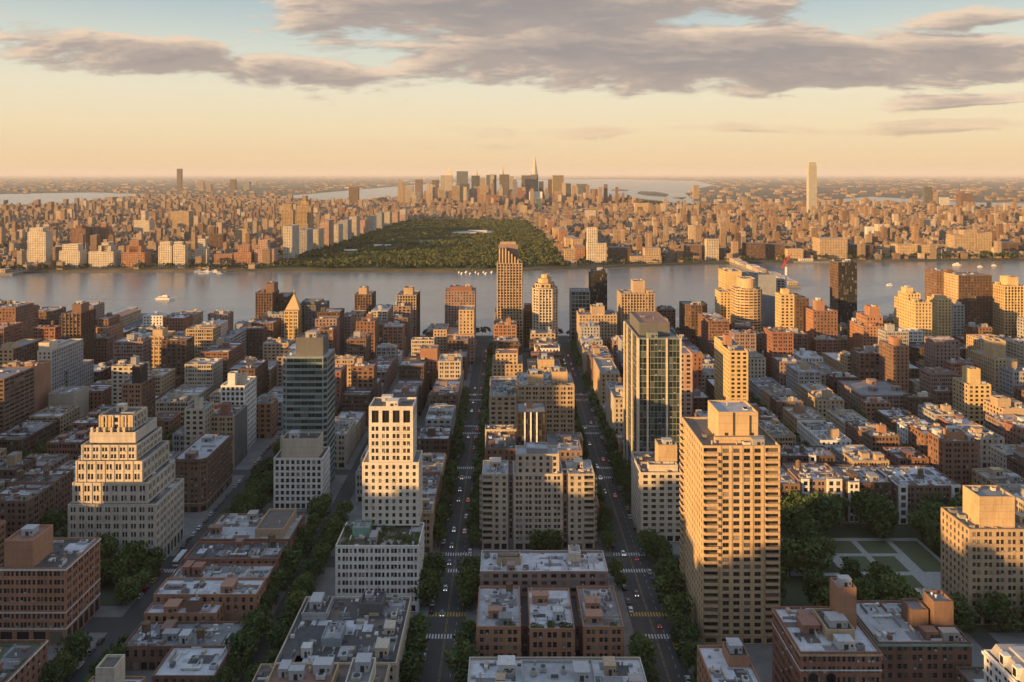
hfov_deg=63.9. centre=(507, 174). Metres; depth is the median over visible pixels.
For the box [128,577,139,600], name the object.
tree
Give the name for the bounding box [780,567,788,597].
tree
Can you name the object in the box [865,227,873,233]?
apartment block
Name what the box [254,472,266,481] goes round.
tree
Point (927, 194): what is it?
skyscraper
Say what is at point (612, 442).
tree
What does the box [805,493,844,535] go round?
tree
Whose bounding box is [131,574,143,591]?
tree
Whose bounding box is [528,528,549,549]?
tree
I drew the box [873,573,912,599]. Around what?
tree
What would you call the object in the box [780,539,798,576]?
tree
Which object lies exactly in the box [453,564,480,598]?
tree
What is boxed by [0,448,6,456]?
house
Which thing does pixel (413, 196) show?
skyscraper
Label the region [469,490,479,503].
tree
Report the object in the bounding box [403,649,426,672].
tree
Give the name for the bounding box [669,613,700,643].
tree
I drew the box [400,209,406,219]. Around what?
apartment block
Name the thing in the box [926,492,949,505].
tree
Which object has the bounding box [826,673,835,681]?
arched window
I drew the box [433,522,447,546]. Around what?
tree
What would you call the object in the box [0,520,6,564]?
house
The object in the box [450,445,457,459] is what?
tree
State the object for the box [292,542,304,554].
tree
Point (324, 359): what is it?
window
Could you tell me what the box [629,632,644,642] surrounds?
tree
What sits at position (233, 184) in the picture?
skyscraper
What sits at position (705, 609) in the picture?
window
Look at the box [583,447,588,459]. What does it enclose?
tree
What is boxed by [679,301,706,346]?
office block
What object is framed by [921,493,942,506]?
tree
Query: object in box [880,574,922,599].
tree
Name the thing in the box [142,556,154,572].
tree
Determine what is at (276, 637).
tree
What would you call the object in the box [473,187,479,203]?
skyscraper
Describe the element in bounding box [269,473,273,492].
tree
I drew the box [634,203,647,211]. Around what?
apartment block
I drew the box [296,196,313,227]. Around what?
apartment block
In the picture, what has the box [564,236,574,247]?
apartment block
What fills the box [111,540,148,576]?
tree
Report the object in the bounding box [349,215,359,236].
apartment block
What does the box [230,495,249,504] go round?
tree
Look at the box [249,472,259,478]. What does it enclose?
tree
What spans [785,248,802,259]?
apartment block
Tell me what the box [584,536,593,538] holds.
window
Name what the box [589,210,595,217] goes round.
apartment block
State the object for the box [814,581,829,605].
tree
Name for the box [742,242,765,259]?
apartment block
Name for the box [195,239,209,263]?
apartment block
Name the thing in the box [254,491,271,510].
tree
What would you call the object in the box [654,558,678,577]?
tree
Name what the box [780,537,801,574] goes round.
tree
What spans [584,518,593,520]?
window
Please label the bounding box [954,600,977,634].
tree
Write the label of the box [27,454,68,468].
house
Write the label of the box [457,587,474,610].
tree
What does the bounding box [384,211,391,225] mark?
apartment block
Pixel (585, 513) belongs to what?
window
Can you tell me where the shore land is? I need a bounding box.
[11,207,1023,272]
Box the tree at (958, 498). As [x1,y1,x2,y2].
[949,491,962,506]
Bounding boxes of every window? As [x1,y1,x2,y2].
[10,646,44,681]
[28,543,97,624]
[71,410,173,552]
[208,447,222,498]
[283,350,334,475]
[372,410,378,422]
[382,410,388,422]
[393,410,399,422]
[403,410,409,422]
[516,476,559,539]
[584,482,593,484]
[584,488,593,490]
[584,494,593,496]
[584,500,593,502]
[584,506,593,508]
[584,512,593,514]
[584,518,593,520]
[584,524,593,526]
[584,530,593,532]
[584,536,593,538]
[625,323,679,470]
[684,423,760,629]
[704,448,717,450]
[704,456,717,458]
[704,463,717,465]
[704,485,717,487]
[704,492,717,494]
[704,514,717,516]
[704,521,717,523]
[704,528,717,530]
[704,543,717,545]
[704,550,717,552]
[704,557,717,559]
[704,564,717,566]
[704,579,717,581]
[704,586,717,588]
[704,593,717,595]
[704,600,717,602]
[704,608,717,610]
[704,615,717,617]
[704,622,717,624]
[704,629,717,631]
[744,528,749,532]
[755,528,760,532]
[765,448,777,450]
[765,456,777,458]
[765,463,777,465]
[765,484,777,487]
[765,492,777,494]
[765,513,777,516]
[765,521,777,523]
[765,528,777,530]
[765,542,777,545]
[765,550,777,552]
[765,557,777,559]
[765,564,777,566]
[765,579,777,581]
[765,586,777,588]
[765,593,777,595]
[765,600,777,602]
[775,617,839,681]
[809,673,817,681]
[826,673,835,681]
[987,659,1009,681]
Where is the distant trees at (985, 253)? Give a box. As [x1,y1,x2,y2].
[0,194,1023,256]
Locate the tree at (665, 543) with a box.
[654,537,672,560]
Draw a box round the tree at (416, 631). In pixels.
[407,622,429,650]
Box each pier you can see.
[0,268,29,275]
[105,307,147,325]
[727,258,800,287]
[794,258,829,262]
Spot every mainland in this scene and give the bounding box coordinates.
[0,175,737,195]
[635,175,1023,202]
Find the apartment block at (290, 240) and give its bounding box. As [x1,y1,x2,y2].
[283,224,298,258]
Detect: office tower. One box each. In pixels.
[283,330,334,485]
[300,298,328,332]
[569,288,589,342]
[589,267,606,309]
[623,311,681,470]
[830,259,856,323]
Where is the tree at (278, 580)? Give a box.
[268,568,285,599]
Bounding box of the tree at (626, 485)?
[622,478,630,495]
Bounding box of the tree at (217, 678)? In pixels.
[201,676,224,681]
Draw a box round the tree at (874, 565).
[861,561,891,586]
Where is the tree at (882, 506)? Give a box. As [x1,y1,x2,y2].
[865,491,898,537]
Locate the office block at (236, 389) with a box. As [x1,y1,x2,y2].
[221,371,255,449]
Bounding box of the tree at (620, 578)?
[613,570,626,587]
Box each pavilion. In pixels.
[468,230,486,232]
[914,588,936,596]
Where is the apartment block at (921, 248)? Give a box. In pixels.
[917,244,926,255]
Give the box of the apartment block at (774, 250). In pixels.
[766,243,784,258]
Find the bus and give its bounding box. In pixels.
[173,549,186,565]
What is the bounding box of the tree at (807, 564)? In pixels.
[793,539,830,577]
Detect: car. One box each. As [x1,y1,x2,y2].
[63,674,73,681]
[76,661,84,668]
[86,648,95,654]
[96,638,104,644]
[440,609,443,616]
[628,606,632,612]
[633,590,638,596]
[656,621,661,627]
[673,642,678,649]
[684,675,690,681]
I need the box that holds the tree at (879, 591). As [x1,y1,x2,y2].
[870,585,884,599]
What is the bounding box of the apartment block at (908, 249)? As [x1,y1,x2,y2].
[891,243,916,256]
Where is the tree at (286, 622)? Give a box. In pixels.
[272,618,292,634]
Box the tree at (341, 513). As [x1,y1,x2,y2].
[330,509,349,524]
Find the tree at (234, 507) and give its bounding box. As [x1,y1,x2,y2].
[229,503,239,512]
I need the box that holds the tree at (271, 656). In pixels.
[264,649,279,663]
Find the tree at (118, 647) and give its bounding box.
[103,642,127,656]
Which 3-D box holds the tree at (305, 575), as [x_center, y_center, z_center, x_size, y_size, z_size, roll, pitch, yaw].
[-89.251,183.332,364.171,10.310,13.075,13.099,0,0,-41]
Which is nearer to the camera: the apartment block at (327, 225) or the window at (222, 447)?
the window at (222, 447)
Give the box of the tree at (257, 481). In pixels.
[251,479,266,488]
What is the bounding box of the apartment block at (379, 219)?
[375,212,383,228]
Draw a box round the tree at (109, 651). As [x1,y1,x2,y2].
[95,646,119,661]
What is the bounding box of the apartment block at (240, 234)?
[235,229,249,243]
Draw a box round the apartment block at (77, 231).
[71,225,89,245]
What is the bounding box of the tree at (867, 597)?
[857,591,876,599]
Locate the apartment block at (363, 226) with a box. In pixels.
[360,219,367,233]
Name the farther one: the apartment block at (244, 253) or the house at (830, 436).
the apartment block at (244, 253)
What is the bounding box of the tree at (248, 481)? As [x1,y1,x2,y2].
[244,478,254,487]
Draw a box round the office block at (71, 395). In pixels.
[48,386,88,416]
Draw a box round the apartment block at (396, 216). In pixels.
[392,211,399,222]
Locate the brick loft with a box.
[0,639,47,681]
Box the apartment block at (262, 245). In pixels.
[254,239,277,265]
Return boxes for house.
[0,322,22,346]
[0,366,33,432]
[0,419,59,454]
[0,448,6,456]
[0,451,35,476]
[0,477,13,487]
[0,479,53,538]
[0,481,3,489]
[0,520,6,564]
[0,524,100,644]
[3,360,35,365]
[7,468,73,530]
[25,360,50,413]
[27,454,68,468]
[29,405,79,431]
[32,320,60,340]
[33,305,38,326]
[38,306,65,324]
[47,423,89,460]
[57,460,75,480]
[58,339,84,358]
[71,405,115,428]
[84,384,110,411]
[111,355,148,404]
[113,332,151,367]
[121,362,154,416]
[149,367,174,396]
[155,389,198,426]
[155,412,180,440]
[161,336,193,384]
[169,451,179,458]
[172,426,183,451]
[174,384,213,401]
[175,434,233,511]
[185,358,222,391]
[186,324,220,357]
[199,337,243,382]
[203,401,220,411]
[209,389,220,402]
[227,356,267,397]
[240,326,266,358]
[251,313,280,338]
[256,393,276,438]
[258,393,282,426]
[262,337,293,360]
[268,386,282,394]
[277,354,284,385]
[284,341,295,353]
[310,325,336,354]
[315,316,339,354]
[317,307,344,354]
[335,354,356,386]
[335,364,346,401]
[335,418,355,467]
[342,386,373,426]
[346,331,371,361]
[351,356,377,396]
[355,463,361,501]
[356,311,378,359]
[360,445,368,462]
[369,360,392,393]
[392,383,418,419]
[396,374,423,415]
[399,357,426,408]
[411,337,434,356]
[415,345,454,389]
[417,426,451,460]
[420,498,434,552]
[423,453,445,485]
[423,471,440,519]
[425,405,454,434]
[429,384,457,415]
[432,379,460,417]
[438,353,462,392]
[476,580,623,656]
[485,424,515,444]
[485,432,515,460]
[490,376,516,391]
[494,318,516,337]
[527,353,560,371]
[531,345,561,366]
[546,432,581,460]
[577,432,582,459]
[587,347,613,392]
[593,358,619,408]
[596,499,599,530]
[606,377,622,433]
[615,433,622,458]
[618,335,622,370]
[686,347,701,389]
[696,411,707,416]
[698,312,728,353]
[702,354,713,367]
[729,330,755,350]
[748,349,765,376]
[748,376,781,406]
[749,403,777,419]
[755,331,763,353]
[758,418,795,445]
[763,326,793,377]
[771,575,882,681]
[783,403,825,444]
[786,362,820,393]
[790,327,807,350]
[793,293,808,331]
[797,420,832,445]
[804,297,837,350]
[807,390,843,421]
[809,426,851,451]
[827,406,867,434]
[831,445,871,464]
[837,378,908,411]
[840,352,849,372]
[843,450,888,464]
[844,421,876,444]
[847,305,883,351]
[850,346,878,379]
[853,311,880,317]
[857,590,973,681]
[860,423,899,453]
[873,407,919,433]
[878,323,908,351]
[879,335,908,392]
[882,655,886,681]
[883,447,928,464]
[897,419,930,446]
[905,328,922,341]
[907,423,943,454]
[909,342,923,364]
[918,403,962,423]
[919,366,956,394]
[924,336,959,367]
[928,426,979,485]
[937,414,979,427]
[943,358,977,376]
[952,425,1004,467]
[966,334,1002,358]
[972,467,1023,484]
[983,395,1023,426]
[985,414,1023,436]
[989,443,1023,467]
[998,485,1023,513]
[999,359,1023,397]
[1003,338,1023,365]
[1004,421,1023,443]
[1006,452,1023,477]
[1017,317,1023,338]
[1017,434,1023,443]
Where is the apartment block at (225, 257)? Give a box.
[214,253,233,265]
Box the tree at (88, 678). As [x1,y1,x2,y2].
[80,673,94,681]
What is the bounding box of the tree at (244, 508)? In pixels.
[236,502,254,512]
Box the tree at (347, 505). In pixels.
[335,499,354,512]
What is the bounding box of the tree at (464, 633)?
[452,626,473,643]
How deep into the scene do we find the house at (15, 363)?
670.93 m
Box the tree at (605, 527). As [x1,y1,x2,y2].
[600,524,614,534]
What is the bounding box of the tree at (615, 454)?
[609,450,622,466]
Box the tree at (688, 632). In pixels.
[678,624,699,649]
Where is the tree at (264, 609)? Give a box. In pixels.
[254,603,274,632]
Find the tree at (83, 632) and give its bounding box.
[73,629,89,649]
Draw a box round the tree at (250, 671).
[243,660,267,681]
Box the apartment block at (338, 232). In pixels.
[334,223,342,243]
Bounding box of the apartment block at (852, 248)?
[848,244,874,256]
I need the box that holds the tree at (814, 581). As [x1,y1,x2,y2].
[799,568,828,605]
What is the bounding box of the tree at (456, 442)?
[450,436,465,460]
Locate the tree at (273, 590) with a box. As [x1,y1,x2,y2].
[265,583,279,610]
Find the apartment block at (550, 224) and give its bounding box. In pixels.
[547,221,553,231]
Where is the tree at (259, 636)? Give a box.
[237,626,262,651]
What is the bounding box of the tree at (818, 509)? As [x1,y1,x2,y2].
[801,491,834,536]
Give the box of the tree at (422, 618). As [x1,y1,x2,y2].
[409,611,431,637]
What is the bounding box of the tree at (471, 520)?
[465,513,479,531]
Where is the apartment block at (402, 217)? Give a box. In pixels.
[400,214,405,220]
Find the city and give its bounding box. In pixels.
[0,175,1023,269]
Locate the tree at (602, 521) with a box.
[596,515,612,531]
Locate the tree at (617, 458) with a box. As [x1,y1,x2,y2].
[612,457,625,471]
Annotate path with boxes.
[780,538,940,589]
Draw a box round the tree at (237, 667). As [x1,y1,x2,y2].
[226,657,242,678]
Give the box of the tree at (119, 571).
[109,560,131,583]
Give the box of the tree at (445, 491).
[440,486,450,498]
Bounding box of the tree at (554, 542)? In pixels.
[539,529,565,549]
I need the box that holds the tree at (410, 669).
[399,655,423,681]
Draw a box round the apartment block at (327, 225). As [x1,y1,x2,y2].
[320,219,333,245]
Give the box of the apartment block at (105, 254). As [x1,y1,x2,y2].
[89,242,120,267]
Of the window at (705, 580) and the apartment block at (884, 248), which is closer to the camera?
the window at (705, 580)
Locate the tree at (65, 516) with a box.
[59,509,67,526]
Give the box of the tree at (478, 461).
[472,456,483,465]
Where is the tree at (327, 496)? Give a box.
[318,493,332,506]
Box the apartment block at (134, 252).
[121,239,150,267]
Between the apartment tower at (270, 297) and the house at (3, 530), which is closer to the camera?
the house at (3, 530)
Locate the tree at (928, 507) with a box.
[917,498,947,519]
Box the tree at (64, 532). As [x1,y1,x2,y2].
[60,526,67,536]
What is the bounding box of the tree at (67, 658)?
[55,650,78,680]
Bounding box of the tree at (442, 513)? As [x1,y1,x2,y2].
[435,503,449,523]
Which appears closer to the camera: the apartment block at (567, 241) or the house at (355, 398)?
the house at (355, 398)
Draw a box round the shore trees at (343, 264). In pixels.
[0,252,1012,269]
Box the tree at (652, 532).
[635,527,661,554]
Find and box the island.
[637,191,668,196]
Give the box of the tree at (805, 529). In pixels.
[792,521,819,542]
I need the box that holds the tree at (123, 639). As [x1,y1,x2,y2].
[117,633,128,645]
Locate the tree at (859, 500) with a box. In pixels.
[849,488,878,530]
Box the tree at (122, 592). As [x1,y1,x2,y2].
[114,575,139,604]
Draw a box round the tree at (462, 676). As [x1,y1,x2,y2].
[452,668,467,681]
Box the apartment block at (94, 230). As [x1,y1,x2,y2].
[86,226,100,234]
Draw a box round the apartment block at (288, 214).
[281,204,294,234]
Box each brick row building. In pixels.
[88,654,145,681]
[122,619,246,670]
[144,594,223,620]
[151,645,231,681]
[153,578,265,620]
[169,560,275,588]
[183,532,287,569]
[200,509,304,548]
[697,638,760,681]
[780,444,834,465]
[780,466,799,519]
[782,459,844,519]
[829,464,893,521]
[872,465,960,523]
[956,666,983,681]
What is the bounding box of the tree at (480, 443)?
[474,439,484,449]
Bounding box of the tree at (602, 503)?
[597,498,606,507]
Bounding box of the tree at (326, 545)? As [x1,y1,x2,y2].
[318,542,330,557]
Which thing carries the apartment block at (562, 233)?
on the shore land
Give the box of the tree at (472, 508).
[466,497,479,515]
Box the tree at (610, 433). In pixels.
[603,427,619,442]
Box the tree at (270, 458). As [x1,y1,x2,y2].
[266,456,273,467]
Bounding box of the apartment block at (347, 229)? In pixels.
[340,219,351,239]
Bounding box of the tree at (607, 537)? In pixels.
[599,529,616,551]
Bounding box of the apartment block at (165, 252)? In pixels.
[158,241,172,267]
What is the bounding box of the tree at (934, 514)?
[928,506,951,520]
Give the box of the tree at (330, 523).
[319,514,344,541]
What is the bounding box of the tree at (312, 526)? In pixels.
[305,523,318,536]
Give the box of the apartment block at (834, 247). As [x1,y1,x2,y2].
[813,237,846,258]
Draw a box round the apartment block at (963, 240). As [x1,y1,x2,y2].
[946,230,975,251]
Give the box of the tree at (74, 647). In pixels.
[54,629,92,666]
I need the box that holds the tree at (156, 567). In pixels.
[151,557,160,575]
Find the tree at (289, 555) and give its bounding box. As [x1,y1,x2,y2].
[277,545,300,573]
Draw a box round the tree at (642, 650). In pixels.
[627,631,657,671]
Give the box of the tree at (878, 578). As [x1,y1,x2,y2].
[864,566,895,588]
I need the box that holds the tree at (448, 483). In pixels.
[441,475,456,496]
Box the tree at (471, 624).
[460,618,476,639]
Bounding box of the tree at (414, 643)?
[405,635,425,655]
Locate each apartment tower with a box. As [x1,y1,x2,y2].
[0,300,32,338]
[0,339,41,365]
[37,339,93,391]
[61,300,95,362]
[67,403,183,569]
[96,312,122,339]
[149,325,175,367]
[176,329,185,335]
[184,397,213,448]
[210,402,246,467]
[255,281,294,318]
[335,390,424,611]
[349,285,375,332]
[397,286,419,336]
[433,305,475,364]
[445,284,475,327]
[479,442,596,549]
[489,366,573,431]
[492,349,522,375]
[523,303,531,347]
[577,303,616,347]
[582,343,608,381]
[617,279,654,334]
[631,437,680,541]
[679,400,779,643]
[682,346,692,416]
[714,333,747,401]
[775,288,793,329]
[894,285,931,341]
[925,268,956,300]
[927,294,951,336]
[941,485,1023,624]
[944,272,991,326]
[952,365,990,424]
[970,338,1017,388]
[992,275,1023,337]
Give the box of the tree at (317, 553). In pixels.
[310,545,327,572]
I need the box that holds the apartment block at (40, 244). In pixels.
[28,227,52,263]
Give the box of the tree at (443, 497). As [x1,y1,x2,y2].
[439,493,450,503]
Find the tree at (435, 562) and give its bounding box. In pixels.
[423,551,446,578]
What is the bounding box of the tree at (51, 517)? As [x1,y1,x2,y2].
[41,507,65,534]
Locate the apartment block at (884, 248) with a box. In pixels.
[880,244,888,256]
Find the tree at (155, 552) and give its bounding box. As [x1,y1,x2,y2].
[146,546,166,568]
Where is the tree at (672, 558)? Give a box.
[661,554,680,568]
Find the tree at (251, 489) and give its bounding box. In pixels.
[243,485,261,494]
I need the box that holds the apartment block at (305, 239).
[299,228,312,256]
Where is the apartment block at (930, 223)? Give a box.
[924,219,934,229]
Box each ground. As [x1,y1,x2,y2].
[59,335,1023,681]
[100,524,1023,631]
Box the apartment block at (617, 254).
[608,246,630,262]
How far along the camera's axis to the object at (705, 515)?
332.57 m
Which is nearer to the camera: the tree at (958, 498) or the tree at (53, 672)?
the tree at (53, 672)
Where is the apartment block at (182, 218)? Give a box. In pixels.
[171,211,193,230]
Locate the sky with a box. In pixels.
[0,0,1023,174]
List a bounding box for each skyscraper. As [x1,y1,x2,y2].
[177,169,182,189]
[199,181,204,189]
[207,183,211,191]
[230,179,236,190]
[243,182,250,190]
[349,187,358,201]
[398,182,403,201]
[404,186,413,202]
[411,192,416,201]
[415,179,422,199]
[415,192,420,201]
[430,185,435,200]
[430,187,432,200]
[432,180,438,194]
[439,190,443,203]
[441,175,444,197]
[445,168,451,199]
[452,186,459,201]
[457,171,467,185]
[460,183,469,201]
[468,188,472,199]
[471,170,479,189]
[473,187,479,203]
[480,178,484,184]
[480,185,487,201]
[486,175,496,194]
[486,195,499,205]
[490,174,493,188]
[495,241,522,351]
[498,185,502,204]
[499,165,509,198]
[510,176,513,188]
[510,187,523,202]
[512,179,516,202]
[521,175,531,200]
[529,191,541,201]
[531,158,537,190]
[532,274,557,341]
[536,198,541,209]
[539,181,543,198]
[548,179,551,200]
[552,175,563,200]
[554,192,560,202]
[566,183,570,199]
[572,185,575,200]
[576,184,586,196]
[590,189,597,199]
[692,185,698,198]
[715,268,741,322]
[731,276,761,331]
[742,269,775,326]
[776,277,784,291]
[807,162,816,211]
[923,187,931,204]
[932,192,937,203]
[938,197,948,205]
[956,193,972,206]
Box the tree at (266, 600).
[260,592,273,610]
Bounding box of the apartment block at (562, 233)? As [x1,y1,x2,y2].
[558,229,567,242]
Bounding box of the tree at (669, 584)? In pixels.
[651,570,685,599]
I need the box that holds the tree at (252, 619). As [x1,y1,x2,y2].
[239,609,273,642]
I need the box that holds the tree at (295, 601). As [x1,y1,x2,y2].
[284,590,309,615]
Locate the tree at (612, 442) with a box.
[607,436,617,453]
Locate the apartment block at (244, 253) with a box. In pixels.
[234,244,253,264]
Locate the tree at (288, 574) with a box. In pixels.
[281,566,294,590]
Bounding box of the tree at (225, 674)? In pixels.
[218,666,238,681]
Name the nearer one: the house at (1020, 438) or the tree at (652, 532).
the tree at (652, 532)
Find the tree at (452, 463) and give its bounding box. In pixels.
[446,459,459,469]
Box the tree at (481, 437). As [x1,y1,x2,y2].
[473,435,484,444]
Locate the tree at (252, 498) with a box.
[247,493,258,507]
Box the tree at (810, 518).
[796,511,821,535]
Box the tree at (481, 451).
[476,447,484,459]
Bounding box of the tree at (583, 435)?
[581,432,587,444]
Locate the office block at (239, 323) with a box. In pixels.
[233,320,250,329]
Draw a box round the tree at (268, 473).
[263,469,273,478]
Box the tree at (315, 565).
[301,557,324,576]
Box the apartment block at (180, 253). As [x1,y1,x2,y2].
[173,241,187,267]
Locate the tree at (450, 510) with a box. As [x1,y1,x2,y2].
[437,500,453,524]
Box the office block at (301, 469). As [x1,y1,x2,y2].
[274,430,329,508]
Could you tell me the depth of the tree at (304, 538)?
406.67 m
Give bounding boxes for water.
[0,179,1023,334]
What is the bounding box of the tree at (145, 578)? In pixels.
[136,569,149,592]
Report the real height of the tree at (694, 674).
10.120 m
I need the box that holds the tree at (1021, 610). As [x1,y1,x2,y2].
[1019,607,1023,624]
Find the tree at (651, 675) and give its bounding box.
[643,667,660,681]
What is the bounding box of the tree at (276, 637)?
[266,621,289,652]
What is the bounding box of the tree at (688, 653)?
[677,638,707,668]
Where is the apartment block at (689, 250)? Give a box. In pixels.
[682,244,701,259]
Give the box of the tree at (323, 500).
[306,495,331,516]
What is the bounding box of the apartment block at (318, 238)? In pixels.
[313,228,323,248]
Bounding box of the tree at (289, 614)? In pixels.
[276,606,295,626]
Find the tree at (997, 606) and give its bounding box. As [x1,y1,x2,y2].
[973,590,1022,632]
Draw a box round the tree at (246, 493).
[242,491,250,502]
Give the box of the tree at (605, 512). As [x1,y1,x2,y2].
[599,506,612,520]
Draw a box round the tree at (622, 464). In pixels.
[610,459,630,485]
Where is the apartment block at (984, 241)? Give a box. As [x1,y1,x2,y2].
[976,232,991,255]
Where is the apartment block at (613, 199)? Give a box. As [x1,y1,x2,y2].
[596,196,614,202]
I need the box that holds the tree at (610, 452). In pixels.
[605,447,618,459]
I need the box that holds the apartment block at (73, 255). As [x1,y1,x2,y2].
[59,243,86,267]
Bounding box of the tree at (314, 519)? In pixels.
[307,513,320,527]
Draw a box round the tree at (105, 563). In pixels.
[100,558,114,586]
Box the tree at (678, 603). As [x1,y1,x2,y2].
[659,592,693,620]
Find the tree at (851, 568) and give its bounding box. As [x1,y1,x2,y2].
[837,556,862,580]
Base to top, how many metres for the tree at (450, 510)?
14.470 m
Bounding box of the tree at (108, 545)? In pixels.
[95,533,117,559]
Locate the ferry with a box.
[155,294,174,299]
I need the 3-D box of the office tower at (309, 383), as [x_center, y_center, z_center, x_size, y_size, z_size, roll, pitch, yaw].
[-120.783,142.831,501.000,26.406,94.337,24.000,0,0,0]
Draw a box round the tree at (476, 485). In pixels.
[473,481,479,490]
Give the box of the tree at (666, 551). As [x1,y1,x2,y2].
[659,546,672,558]
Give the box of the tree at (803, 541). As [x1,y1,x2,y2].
[795,536,822,575]
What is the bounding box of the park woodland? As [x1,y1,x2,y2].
[272,218,568,267]
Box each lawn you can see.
[276,228,563,269]
[787,541,940,587]
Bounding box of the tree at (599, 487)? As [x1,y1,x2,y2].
[596,485,604,500]
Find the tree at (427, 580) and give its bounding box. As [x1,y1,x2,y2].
[410,568,444,605]
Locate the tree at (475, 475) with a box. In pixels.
[471,466,481,483]
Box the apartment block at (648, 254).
[630,247,660,262]
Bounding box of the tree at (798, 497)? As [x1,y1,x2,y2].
[785,488,809,509]
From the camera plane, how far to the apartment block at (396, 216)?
3041.71 m
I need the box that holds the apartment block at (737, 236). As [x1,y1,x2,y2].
[734,232,740,250]
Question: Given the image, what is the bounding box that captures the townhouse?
[982,644,1023,681]
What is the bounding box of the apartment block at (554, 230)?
[552,227,559,239]
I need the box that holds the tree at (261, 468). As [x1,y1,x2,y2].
[250,464,267,474]
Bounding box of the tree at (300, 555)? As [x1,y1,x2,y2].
[294,550,303,563]
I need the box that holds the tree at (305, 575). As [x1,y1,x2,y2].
[296,571,317,595]
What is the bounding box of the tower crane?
[781,254,790,287]
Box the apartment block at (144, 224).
[134,210,153,232]
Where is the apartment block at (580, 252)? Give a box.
[573,245,584,260]
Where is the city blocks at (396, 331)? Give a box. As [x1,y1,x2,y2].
[0,299,1023,459]
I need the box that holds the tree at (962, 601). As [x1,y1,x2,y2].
[947,592,971,627]
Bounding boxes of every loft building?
[252,653,390,681]
[274,586,411,681]
[467,655,646,681]
[480,544,607,594]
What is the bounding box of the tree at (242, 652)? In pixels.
[224,626,258,668]
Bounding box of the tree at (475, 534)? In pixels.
[466,523,483,546]
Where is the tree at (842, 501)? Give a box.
[822,491,850,521]
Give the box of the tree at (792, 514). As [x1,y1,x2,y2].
[780,501,808,534]
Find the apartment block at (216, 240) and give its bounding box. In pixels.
[209,234,226,248]
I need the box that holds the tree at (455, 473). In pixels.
[445,465,459,481]
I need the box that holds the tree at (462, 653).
[442,639,479,671]
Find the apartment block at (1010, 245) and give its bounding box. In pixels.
[992,241,1021,250]
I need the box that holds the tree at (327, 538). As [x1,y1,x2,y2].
[317,530,339,550]
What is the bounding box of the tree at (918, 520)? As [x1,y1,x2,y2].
[906,509,933,541]
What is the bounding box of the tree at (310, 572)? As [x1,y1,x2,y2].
[299,570,317,582]
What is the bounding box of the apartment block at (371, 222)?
[367,215,375,231]
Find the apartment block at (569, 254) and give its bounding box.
[564,248,574,263]
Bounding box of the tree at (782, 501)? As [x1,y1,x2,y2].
[780,495,788,521]
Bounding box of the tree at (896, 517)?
[875,509,898,534]
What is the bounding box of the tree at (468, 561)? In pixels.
[455,554,480,582]
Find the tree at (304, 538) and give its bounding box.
[294,526,317,554]
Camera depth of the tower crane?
957.10 m
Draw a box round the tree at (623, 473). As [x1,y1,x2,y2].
[617,466,630,481]
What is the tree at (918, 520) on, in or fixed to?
on the garden ground at (795, 595)
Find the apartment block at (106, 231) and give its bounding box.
[101,223,112,243]
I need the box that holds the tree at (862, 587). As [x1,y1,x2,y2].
[852,577,879,599]
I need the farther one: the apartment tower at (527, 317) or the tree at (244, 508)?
the apartment tower at (527, 317)
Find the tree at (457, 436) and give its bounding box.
[451,433,462,440]
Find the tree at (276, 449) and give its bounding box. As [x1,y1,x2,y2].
[272,442,279,456]
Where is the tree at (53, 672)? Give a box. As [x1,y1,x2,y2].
[38,656,65,681]
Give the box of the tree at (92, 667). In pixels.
[88,660,101,675]
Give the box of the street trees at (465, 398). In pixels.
[22,339,1011,456]
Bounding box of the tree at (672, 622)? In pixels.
[671,611,690,630]
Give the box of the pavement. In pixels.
[48,339,1023,681]
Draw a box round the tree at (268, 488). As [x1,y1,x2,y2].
[255,479,273,493]
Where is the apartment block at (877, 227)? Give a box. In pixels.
[874,224,888,233]
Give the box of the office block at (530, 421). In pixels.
[516,401,545,444]
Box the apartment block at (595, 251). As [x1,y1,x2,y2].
[586,227,605,263]
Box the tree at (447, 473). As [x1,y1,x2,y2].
[444,469,453,478]
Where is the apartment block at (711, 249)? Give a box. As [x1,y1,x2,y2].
[704,239,718,260]
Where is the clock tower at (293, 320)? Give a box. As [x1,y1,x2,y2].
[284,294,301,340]
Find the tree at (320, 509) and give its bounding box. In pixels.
[308,502,327,522]
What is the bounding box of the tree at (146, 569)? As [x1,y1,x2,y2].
[141,567,152,573]
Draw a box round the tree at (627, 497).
[623,491,630,505]
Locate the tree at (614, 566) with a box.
[607,558,623,576]
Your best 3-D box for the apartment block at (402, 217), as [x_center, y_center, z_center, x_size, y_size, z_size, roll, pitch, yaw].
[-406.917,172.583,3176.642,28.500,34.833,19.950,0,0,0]
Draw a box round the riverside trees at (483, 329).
[422,326,678,334]
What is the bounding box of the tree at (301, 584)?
[285,577,315,597]
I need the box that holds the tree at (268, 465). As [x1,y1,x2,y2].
[260,458,273,471]
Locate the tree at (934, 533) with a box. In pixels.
[924,518,940,555]
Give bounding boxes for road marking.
[164,347,678,681]
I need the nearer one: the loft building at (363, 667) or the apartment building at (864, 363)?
the loft building at (363, 667)
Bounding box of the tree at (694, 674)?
[689,663,696,681]
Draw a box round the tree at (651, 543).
[644,534,662,564]
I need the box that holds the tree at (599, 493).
[596,489,603,499]
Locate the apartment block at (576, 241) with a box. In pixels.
[571,238,582,247]
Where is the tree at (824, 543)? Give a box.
[810,535,836,561]
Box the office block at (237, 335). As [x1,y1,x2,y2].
[220,328,245,358]
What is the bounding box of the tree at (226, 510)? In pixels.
[220,508,232,513]

